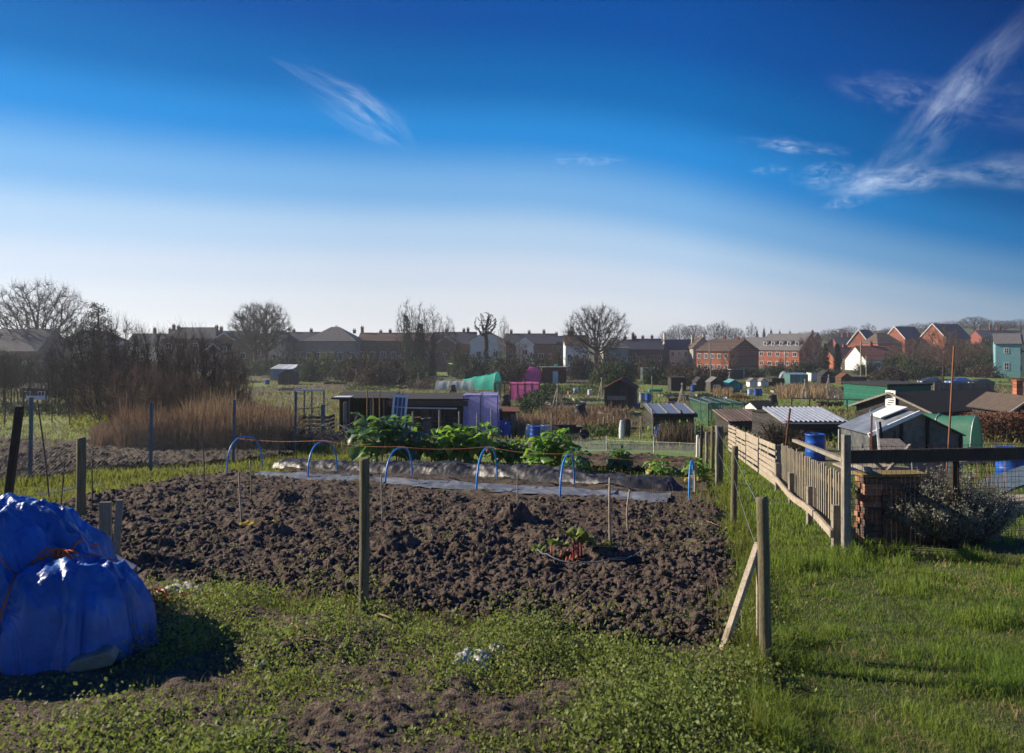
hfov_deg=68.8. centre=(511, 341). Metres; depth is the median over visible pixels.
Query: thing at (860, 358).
telegraph pole
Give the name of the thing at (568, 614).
dry stick
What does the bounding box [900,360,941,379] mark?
bush
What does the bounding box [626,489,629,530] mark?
cane
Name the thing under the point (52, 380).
bare sapling
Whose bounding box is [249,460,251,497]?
cane
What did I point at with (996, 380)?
lawn
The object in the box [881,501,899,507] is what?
brick
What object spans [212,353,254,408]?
bare bush
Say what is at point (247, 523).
yellow plant
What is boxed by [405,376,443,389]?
vegetable greens
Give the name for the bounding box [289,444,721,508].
grass
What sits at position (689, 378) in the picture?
bush
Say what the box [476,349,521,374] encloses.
bush
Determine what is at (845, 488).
fence post
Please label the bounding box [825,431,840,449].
vegetable greens
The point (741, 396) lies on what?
brush heap
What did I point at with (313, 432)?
brush heap
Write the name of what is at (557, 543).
fence wire
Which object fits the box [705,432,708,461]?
fence post
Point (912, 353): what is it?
bush
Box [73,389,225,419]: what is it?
bramble leaves
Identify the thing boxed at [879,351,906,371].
bush
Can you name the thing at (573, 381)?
dug plot
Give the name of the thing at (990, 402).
brown shed
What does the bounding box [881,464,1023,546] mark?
lavender shrub
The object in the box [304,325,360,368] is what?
bungalow
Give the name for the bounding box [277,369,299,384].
dark shed
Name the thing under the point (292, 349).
bush
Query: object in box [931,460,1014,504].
dry stalks
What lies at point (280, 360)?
bush
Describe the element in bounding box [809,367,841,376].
bush
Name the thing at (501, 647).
plastic bag
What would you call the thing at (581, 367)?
bush
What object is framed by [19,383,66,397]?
shed
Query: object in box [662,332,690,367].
house
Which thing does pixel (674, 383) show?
black hut
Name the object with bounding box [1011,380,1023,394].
brick pier
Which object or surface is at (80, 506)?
fence post
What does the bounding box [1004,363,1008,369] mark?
window
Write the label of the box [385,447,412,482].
pipe hoop
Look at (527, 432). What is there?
barrel
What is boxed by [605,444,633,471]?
kale plant
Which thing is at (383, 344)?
house
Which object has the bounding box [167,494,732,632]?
straw scraps
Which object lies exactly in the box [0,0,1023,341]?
sky
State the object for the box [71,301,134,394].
pine tree
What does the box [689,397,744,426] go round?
net cage
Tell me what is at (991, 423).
beech hedge
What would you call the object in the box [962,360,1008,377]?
bush
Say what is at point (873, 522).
brick
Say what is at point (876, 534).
brick
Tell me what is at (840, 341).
house
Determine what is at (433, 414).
window
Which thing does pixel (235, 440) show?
pipe hoop
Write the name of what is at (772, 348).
house
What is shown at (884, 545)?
weed plant
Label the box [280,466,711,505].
soil strip
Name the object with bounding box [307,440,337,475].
pipe hoop
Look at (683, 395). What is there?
bean frame
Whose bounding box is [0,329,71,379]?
long building
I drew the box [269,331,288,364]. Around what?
house
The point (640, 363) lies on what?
bush
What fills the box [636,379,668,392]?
lawn
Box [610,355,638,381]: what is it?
bush
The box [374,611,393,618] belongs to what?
dry stick
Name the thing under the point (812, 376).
shed
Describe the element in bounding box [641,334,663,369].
house
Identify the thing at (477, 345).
house
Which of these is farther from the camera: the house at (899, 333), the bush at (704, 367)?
the house at (899, 333)
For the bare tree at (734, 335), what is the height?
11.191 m
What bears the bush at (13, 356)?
on the ground at (994, 547)
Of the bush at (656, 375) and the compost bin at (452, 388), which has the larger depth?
the bush at (656, 375)
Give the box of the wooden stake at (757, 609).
[756,556,758,644]
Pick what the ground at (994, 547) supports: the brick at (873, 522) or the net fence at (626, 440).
the net fence at (626, 440)
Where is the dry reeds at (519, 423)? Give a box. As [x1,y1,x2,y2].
[503,408,554,436]
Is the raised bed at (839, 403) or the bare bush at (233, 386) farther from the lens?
the raised bed at (839, 403)
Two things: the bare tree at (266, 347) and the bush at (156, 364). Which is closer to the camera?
the bush at (156, 364)
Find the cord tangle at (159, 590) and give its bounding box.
[148,588,221,609]
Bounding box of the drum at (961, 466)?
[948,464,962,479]
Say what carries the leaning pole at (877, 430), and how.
attached to the shed at (918, 430)
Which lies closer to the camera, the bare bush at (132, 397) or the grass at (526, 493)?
the grass at (526, 493)
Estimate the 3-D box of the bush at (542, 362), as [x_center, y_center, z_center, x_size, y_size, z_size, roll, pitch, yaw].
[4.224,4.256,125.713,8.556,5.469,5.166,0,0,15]
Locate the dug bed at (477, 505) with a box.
[57,470,744,644]
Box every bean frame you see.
[552,383,563,405]
[597,377,604,401]
[677,383,687,404]
[799,379,809,400]
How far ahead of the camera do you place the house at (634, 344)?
172.49 m
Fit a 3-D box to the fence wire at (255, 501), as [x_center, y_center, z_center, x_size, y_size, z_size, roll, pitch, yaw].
[-3.108,1.680,8.171,6.175,0.490,0.937,0,0,43]
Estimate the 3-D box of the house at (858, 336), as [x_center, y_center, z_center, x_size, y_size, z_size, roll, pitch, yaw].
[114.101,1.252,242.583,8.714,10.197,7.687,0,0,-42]
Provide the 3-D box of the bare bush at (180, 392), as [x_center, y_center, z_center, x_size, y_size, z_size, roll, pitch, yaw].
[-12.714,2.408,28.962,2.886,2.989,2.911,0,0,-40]
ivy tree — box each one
[819,343,830,369]
[832,343,842,374]
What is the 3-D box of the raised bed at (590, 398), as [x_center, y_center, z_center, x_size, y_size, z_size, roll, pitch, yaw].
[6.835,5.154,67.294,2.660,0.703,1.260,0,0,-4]
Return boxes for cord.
[25,488,74,496]
[236,438,678,460]
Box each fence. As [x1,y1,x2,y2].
[0,392,296,486]
[501,436,699,455]
[711,369,743,378]
[728,424,779,484]
[772,439,871,549]
[791,398,864,407]
[821,377,865,382]
[851,443,1023,549]
[934,383,993,389]
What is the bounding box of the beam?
[959,460,1002,464]
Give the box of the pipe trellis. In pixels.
[294,389,324,431]
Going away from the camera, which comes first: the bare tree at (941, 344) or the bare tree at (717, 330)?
the bare tree at (941, 344)
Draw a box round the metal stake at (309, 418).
[308,414,310,437]
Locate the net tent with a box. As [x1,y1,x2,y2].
[523,367,541,382]
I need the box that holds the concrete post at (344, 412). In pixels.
[343,402,346,433]
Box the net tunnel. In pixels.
[462,371,501,390]
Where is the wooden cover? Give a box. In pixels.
[879,439,906,449]
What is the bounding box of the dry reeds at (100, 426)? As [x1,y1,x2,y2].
[87,414,140,446]
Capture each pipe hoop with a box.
[226,436,262,472]
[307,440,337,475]
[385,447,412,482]
[476,446,497,489]
[559,453,574,496]
[688,460,693,499]
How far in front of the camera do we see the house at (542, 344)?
172.00 m
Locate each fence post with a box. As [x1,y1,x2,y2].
[75,437,85,515]
[358,457,369,614]
[696,435,698,456]
[700,425,702,457]
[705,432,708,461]
[710,425,714,472]
[715,425,719,484]
[719,426,722,485]
[730,446,737,525]
[756,496,772,664]
[841,434,850,553]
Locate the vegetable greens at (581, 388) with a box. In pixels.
[552,382,607,394]
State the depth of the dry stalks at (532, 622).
6.13 m
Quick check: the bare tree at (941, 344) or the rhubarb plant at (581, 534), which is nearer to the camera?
the rhubarb plant at (581, 534)
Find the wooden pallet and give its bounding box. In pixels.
[630,416,645,426]
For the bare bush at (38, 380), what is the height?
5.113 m
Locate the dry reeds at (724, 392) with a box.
[711,384,733,397]
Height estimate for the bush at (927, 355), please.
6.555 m
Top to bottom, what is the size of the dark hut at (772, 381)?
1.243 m
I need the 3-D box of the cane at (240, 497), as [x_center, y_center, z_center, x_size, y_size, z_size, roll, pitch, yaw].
[-3.394,2.067,9.349,0.058,0.868,0.024,0,0,0]
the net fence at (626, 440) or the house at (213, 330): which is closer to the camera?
the net fence at (626, 440)
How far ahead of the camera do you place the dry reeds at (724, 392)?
76.57 m
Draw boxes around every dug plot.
[0,437,86,455]
[0,439,183,479]
[111,444,292,466]
[245,387,310,392]
[313,382,361,392]
[499,393,603,408]
[550,452,696,474]
[566,377,600,383]
[664,393,709,404]
[827,388,843,398]
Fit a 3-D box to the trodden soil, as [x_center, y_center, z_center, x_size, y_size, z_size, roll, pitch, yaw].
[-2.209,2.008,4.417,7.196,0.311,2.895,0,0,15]
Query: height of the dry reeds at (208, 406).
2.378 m
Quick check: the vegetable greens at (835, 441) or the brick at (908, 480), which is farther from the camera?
the vegetable greens at (835, 441)
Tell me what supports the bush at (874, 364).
on the ground at (994, 547)
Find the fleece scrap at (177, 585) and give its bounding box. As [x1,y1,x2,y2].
[156,580,208,598]
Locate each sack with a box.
[619,420,623,437]
[622,418,630,436]
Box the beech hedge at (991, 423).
[960,409,1023,441]
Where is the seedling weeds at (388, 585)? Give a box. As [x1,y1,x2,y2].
[112,482,806,694]
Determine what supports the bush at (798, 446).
on the ground at (994, 547)
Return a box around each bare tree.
[0,275,96,352]
[226,301,281,360]
[238,298,294,359]
[392,296,416,370]
[409,299,429,371]
[416,304,447,375]
[439,316,457,374]
[474,312,496,367]
[497,318,511,359]
[511,336,527,363]
[544,348,558,365]
[559,303,631,370]
[658,329,677,340]
[666,322,691,338]
[683,324,707,338]
[700,321,727,340]
[713,321,731,338]
[718,347,738,368]
[725,328,745,338]
[745,325,757,336]
[797,330,830,364]
[819,329,838,341]
[829,328,847,336]
[840,326,857,336]
[860,323,876,332]
[878,327,891,332]
[908,322,927,332]
[922,322,967,381]
[939,334,969,376]
[942,320,969,328]
[947,339,991,372]
[957,316,990,330]
[978,320,1005,329]
[993,320,1014,329]
[1009,318,1023,331]
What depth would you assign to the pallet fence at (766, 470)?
16.79 m
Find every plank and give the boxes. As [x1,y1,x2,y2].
[832,462,888,468]
[851,470,929,477]
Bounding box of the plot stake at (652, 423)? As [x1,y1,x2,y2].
[652,408,653,435]
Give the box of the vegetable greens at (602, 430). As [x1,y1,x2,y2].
[578,421,634,437]
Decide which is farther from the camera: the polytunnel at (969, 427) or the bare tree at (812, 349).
the bare tree at (812, 349)
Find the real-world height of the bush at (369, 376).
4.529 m
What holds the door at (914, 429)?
in the shed at (918, 430)
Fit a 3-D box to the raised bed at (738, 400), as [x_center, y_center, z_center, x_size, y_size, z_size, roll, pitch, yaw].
[17.545,4.914,60.337,2.460,0.685,1.264,0,0,-6]
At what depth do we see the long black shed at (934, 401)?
41.61 m
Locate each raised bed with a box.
[278,386,301,390]
[324,381,346,383]
[360,385,386,389]
[546,398,585,405]
[572,395,603,400]
[598,408,640,415]
[653,382,667,384]
[658,391,688,396]
[666,395,704,401]
[695,391,721,396]
[718,399,745,405]
[740,388,763,392]
[814,398,843,405]
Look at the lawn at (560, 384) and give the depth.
104.77 m
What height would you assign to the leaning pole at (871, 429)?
1.310 m
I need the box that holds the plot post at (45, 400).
[45,393,46,408]
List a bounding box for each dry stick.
[291,637,323,641]
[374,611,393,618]
[544,594,586,641]
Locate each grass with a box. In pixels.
[0,378,1023,449]
[0,444,358,503]
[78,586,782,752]
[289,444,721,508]
[342,487,718,506]
[683,481,820,743]
[851,442,1023,544]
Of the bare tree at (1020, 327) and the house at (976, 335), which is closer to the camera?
the house at (976, 335)
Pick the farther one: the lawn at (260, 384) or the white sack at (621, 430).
the lawn at (260, 384)
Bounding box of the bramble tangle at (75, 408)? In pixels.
[55,353,267,421]
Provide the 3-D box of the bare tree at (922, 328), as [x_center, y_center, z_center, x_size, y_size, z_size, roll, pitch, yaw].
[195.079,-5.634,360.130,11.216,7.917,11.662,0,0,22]
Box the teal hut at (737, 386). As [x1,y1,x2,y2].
[723,379,742,391]
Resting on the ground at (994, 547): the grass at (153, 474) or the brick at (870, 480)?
the grass at (153, 474)
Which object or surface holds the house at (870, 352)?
on the ground at (994, 547)
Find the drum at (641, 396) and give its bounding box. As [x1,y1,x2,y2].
[639,392,644,401]
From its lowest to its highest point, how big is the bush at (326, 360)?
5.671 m
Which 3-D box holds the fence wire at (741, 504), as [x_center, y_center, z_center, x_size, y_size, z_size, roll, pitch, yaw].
[2.771,1.755,9.421,0.063,0.709,9.825,0,0,14]
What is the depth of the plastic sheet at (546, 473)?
15.45 m
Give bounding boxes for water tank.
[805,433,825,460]
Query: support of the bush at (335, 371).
on the ground at (994, 547)
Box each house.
[69,331,127,367]
[126,327,171,365]
[161,324,222,370]
[204,331,259,370]
[257,334,268,370]
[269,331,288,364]
[286,328,319,363]
[358,326,432,370]
[431,327,476,370]
[470,331,503,371]
[505,329,556,365]
[555,332,562,365]
[599,337,629,365]
[622,332,644,368]
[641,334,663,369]
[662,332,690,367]
[688,333,707,369]
[695,335,759,370]
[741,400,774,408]
[745,337,764,347]
[746,378,757,386]
[758,333,821,368]
[808,330,822,347]
[818,343,852,368]
[828,332,851,346]
[843,341,903,369]
[846,329,873,346]
[862,333,901,351]
[888,326,920,354]
[919,323,970,352]
[969,324,1021,345]
[991,333,1021,376]
[1020,333,1023,376]
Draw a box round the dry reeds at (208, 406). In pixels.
[166,386,262,423]
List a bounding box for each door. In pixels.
[391,394,407,436]
[553,371,557,382]
[903,417,925,448]
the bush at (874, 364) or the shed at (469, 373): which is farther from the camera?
the bush at (874, 364)
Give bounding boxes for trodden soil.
[0,600,780,752]
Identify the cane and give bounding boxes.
[36,400,49,500]
[60,460,64,504]
[92,460,92,510]
[203,441,205,494]
[238,472,241,525]
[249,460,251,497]
[366,389,367,439]
[379,390,379,429]
[381,474,382,519]
[517,471,517,500]
[608,478,610,541]
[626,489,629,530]
[694,463,696,491]
[946,346,954,474]
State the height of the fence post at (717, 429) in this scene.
1.295 m
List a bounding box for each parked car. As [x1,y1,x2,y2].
[917,378,941,384]
[945,377,972,382]
[968,379,994,384]
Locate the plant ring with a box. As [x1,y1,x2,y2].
[536,547,642,563]
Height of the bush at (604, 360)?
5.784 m
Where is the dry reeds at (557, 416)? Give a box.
[542,401,633,434]
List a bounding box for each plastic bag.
[254,658,266,667]
[451,647,491,670]
[485,641,504,651]
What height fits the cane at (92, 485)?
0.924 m
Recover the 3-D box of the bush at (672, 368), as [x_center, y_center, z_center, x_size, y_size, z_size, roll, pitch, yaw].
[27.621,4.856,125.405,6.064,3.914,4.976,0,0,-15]
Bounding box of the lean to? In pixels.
[331,391,399,431]
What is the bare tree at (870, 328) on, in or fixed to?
on the ground at (994, 547)
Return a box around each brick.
[855,487,861,493]
[859,477,880,483]
[859,494,880,501]
[859,500,880,507]
[859,512,880,518]
[859,524,880,530]
[860,489,880,495]
[860,507,882,513]
[860,518,881,524]
[860,530,881,536]
[860,536,880,542]
[861,483,882,489]
[879,477,900,483]
[881,495,900,501]
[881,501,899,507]
[881,507,900,513]
[881,530,900,536]
[881,537,899,542]
[898,477,918,483]
[899,537,918,542]
[902,484,920,489]
[902,490,918,495]
[902,496,919,501]
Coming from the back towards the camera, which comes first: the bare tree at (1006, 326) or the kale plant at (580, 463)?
the bare tree at (1006, 326)
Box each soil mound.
[232,520,294,537]
[260,489,303,502]
[370,527,429,552]
[493,501,538,523]
[575,539,638,563]
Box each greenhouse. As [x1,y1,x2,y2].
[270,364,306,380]
[783,373,807,385]
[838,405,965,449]
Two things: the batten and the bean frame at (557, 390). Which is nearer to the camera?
the batten
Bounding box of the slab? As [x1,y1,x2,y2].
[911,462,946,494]
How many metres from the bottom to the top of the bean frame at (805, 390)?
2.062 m
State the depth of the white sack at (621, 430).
30.45 m
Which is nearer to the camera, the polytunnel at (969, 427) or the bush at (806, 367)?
the polytunnel at (969, 427)
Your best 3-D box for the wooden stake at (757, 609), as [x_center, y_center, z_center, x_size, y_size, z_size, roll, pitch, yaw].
[1.639,1.808,4.973,0.026,0.769,0.026,0,0,0]
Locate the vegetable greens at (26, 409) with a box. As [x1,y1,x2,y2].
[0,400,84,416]
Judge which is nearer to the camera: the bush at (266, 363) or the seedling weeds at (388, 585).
the seedling weeds at (388, 585)
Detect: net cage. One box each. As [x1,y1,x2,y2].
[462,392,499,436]
[494,381,509,396]
[510,382,539,399]
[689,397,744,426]
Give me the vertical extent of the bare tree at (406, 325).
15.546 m
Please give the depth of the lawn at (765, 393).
82.98 m
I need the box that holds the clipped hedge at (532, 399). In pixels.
[508,382,556,415]
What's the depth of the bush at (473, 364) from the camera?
129.25 m
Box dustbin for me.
[421,417,430,440]
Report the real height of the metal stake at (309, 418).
1.236 m
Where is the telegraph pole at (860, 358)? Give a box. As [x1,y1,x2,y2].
[860,341,861,376]
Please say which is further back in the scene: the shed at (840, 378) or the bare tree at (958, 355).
the bare tree at (958, 355)
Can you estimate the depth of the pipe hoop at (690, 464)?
12.21 m
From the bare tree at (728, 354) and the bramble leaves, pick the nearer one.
the bramble leaves
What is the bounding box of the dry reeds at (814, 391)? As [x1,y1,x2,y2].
[774,381,828,398]
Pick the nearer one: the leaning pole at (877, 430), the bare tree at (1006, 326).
the leaning pole at (877, 430)
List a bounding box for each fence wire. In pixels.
[92,487,358,528]
[369,532,756,546]
[712,429,755,498]
[720,457,754,541]
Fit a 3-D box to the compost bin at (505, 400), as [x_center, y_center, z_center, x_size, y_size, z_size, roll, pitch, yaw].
[-0.492,4.617,58.451,0.840,0.980,0.819,0,0,0]
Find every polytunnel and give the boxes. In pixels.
[435,380,473,390]
[869,408,982,447]
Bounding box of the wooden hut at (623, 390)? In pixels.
[603,377,639,408]
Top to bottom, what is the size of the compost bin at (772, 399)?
0.980 m
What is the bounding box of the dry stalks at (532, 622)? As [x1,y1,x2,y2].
[180,482,813,680]
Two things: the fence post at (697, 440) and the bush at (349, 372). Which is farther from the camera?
the bush at (349, 372)
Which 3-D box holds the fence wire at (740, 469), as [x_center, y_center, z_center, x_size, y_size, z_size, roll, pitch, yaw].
[3.056,1.505,10.665,0.092,0.896,12.380,0,0,14]
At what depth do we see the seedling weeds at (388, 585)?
6.28 m
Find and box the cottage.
[562,330,587,370]
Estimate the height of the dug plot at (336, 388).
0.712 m
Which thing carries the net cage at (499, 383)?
on the ground at (994, 547)
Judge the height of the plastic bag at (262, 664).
0.053 m
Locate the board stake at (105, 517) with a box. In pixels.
[99,499,123,555]
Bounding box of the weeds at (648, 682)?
[0,561,823,752]
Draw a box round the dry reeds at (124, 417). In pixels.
[98,392,302,451]
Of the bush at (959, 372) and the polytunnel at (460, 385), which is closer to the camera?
the polytunnel at (460, 385)
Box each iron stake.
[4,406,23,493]
[785,408,790,445]
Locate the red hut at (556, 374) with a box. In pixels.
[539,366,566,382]
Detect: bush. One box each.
[0,345,28,394]
[0,350,48,403]
[0,351,50,387]
[19,345,82,404]
[43,313,128,420]
[54,352,111,385]
[64,336,141,420]
[79,310,152,419]
[90,361,179,422]
[113,320,194,411]
[129,352,184,382]
[142,314,223,411]
[142,367,217,415]
[178,331,248,407]
[208,357,250,380]
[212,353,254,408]
[243,359,264,375]
[259,354,277,374]
[266,350,297,377]
[290,341,296,363]
[294,351,330,381]
[309,350,338,376]
[328,353,351,380]
[336,349,384,381]
[349,356,406,386]
[373,354,413,383]
[405,357,436,379]
[447,349,469,376]
[453,352,490,378]
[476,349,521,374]
[486,360,540,382]
[514,351,551,372]
[547,348,566,370]
[565,348,600,378]
[588,361,628,384]
[593,350,623,370]
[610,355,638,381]
[632,355,661,379]
[640,357,667,383]
[662,359,691,377]
[667,365,714,386]
[692,359,711,378]
[704,366,733,381]
[727,367,770,377]
[754,419,794,449]
[759,362,789,375]
[775,371,804,377]
[777,359,784,370]
[785,359,818,373]
[788,428,813,450]
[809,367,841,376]
[849,361,878,374]
[865,365,915,380]
[868,360,877,374]
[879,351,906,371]
[887,337,942,367]
[893,352,920,370]
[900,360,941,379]
[906,344,949,365]
[915,356,951,375]
[945,358,980,376]
[950,341,992,362]
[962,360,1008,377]
[968,350,992,369]
[979,333,992,355]
[1007,377,1023,380]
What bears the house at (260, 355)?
on the ground at (994, 547)
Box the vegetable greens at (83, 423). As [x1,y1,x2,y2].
[59,408,108,432]
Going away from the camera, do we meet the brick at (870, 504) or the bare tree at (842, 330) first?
the brick at (870, 504)
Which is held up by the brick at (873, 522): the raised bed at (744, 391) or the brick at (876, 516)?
the brick at (876, 516)
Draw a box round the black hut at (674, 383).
[667,376,686,390]
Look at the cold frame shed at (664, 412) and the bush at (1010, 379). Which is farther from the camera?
the bush at (1010, 379)
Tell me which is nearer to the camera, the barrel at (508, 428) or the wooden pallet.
the barrel at (508, 428)
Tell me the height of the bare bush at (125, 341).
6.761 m
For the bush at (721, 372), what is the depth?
114.38 m
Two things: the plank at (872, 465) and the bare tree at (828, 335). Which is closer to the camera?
the plank at (872, 465)
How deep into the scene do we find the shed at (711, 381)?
86.40 m
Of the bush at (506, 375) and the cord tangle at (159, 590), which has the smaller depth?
the cord tangle at (159, 590)
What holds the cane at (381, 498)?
on the dug bed at (477, 505)
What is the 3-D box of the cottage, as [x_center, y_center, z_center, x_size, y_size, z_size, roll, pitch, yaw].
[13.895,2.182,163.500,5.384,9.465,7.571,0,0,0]
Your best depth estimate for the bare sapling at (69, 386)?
39.98 m
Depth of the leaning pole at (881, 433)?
19.25 m
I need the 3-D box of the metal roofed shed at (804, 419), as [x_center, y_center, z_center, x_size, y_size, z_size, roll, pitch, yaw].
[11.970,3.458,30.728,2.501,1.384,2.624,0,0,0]
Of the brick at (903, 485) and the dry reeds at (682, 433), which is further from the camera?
the dry reeds at (682, 433)
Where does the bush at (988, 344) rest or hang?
on the ground at (994, 547)
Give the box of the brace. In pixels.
[719,542,757,649]
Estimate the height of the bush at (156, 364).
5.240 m
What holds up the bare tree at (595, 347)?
on the ground at (994, 547)
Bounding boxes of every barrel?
[499,420,505,437]
[505,422,510,437]
[525,424,530,437]
[530,425,540,436]
[540,424,549,436]
[645,393,650,402]
[654,423,663,437]
[691,385,695,391]
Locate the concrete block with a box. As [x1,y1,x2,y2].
[65,645,118,672]
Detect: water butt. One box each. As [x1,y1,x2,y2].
[411,417,420,437]
[995,446,1023,474]
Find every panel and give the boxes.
[838,429,840,449]
[885,466,911,469]
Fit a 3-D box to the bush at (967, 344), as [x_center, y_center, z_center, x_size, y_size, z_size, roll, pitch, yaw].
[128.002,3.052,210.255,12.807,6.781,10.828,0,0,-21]
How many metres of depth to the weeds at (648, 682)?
4.23 m
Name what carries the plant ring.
on the dug bed at (477, 505)
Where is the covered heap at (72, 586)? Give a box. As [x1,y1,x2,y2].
[0,493,159,675]
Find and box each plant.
[239,519,278,526]
[329,413,371,443]
[345,412,429,461]
[416,428,457,461]
[433,421,506,463]
[491,439,532,464]
[520,428,581,466]
[530,526,615,563]
[560,447,592,471]
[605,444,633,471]
[642,454,672,475]
[670,466,683,476]
[681,458,714,484]
[864,541,902,553]
[906,542,940,555]
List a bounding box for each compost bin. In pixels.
[449,385,456,392]
[500,394,510,405]
[574,404,586,417]
[708,396,718,409]
[768,394,777,405]
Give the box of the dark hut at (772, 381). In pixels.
[767,378,783,385]
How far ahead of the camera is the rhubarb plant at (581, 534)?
7.43 m
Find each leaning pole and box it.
[870,414,872,449]
[876,422,879,449]
[879,422,882,438]
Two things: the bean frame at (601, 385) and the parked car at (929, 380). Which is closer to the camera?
the bean frame at (601, 385)
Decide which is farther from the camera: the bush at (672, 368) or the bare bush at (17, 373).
the bush at (672, 368)
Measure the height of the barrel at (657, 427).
0.631 m
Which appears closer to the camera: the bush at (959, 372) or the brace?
the brace
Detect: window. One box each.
[420,407,445,421]
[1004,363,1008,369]
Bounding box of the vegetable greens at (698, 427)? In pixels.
[646,419,703,435]
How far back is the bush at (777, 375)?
119.53 m
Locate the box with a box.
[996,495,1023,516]
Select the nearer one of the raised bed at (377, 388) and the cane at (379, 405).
the cane at (379, 405)
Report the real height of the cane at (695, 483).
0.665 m
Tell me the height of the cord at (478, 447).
0.622 m
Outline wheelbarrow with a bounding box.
[541,424,588,438]
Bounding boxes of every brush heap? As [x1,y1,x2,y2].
[296,411,354,446]
[724,392,752,398]
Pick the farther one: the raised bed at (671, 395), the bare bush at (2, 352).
the raised bed at (671, 395)
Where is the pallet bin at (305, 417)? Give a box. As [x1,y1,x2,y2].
[298,414,334,436]
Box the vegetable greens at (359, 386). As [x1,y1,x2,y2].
[344,381,393,390]
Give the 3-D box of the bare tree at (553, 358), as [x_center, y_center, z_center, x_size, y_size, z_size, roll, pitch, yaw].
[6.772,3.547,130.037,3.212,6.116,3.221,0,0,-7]
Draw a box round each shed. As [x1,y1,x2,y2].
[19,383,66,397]
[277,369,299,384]
[387,393,468,436]
[464,369,473,378]
[499,407,518,427]
[643,403,697,432]
[692,376,705,390]
[705,376,723,391]
[713,409,751,430]
[749,409,766,434]
[757,378,767,385]
[762,406,847,440]
[806,372,818,381]
[817,370,833,382]
[835,373,852,383]
[842,380,932,407]
[848,388,998,417]
[966,392,1023,430]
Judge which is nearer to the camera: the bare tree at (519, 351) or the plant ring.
the plant ring
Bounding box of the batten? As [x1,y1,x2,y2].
[886,444,911,469]
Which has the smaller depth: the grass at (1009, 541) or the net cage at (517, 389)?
the grass at (1009, 541)
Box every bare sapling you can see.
[0,348,12,424]
[45,343,58,422]
[62,355,75,424]
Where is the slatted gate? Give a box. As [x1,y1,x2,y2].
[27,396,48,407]
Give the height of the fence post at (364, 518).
1.364 m
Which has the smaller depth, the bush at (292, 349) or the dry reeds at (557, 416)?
the dry reeds at (557, 416)
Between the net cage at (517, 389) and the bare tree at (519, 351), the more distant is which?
the bare tree at (519, 351)
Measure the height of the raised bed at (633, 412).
0.674 m
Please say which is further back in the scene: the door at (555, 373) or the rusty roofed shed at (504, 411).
the door at (555, 373)
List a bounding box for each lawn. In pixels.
[0,417,89,438]
[250,382,274,386]
[426,372,457,377]
[462,448,699,463]
[500,383,604,396]
[547,396,604,403]
[587,433,652,444]
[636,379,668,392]
[650,391,741,427]
[694,389,768,396]
[761,393,851,409]
[934,376,1023,386]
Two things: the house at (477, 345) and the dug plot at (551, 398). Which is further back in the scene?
the house at (477, 345)
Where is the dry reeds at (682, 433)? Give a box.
[655,418,695,444]
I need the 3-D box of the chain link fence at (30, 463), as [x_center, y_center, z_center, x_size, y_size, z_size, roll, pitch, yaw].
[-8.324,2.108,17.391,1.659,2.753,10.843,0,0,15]
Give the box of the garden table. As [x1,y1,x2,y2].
[648,389,662,399]
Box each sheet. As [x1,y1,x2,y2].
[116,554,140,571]
[254,471,671,502]
[272,457,684,490]
[980,466,1023,492]
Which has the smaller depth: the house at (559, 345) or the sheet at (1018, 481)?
the sheet at (1018, 481)
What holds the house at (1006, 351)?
on the ground at (994, 547)
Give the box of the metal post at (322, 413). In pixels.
[321,404,324,438]
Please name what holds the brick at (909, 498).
on the brick
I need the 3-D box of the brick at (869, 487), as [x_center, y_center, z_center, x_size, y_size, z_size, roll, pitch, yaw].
[4.207,1.693,8.747,0.213,0.064,0.100,0,0,1]
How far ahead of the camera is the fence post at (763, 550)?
4.63 m
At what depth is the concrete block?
4.54 m
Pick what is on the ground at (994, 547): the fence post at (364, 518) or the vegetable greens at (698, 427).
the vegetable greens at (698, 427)
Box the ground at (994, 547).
[0,325,1023,669]
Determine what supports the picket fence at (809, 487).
on the ground at (994, 547)
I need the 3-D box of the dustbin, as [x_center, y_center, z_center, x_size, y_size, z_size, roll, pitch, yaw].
[-3.350,3.418,29.202,0.416,0.909,0.416,0,0,0]

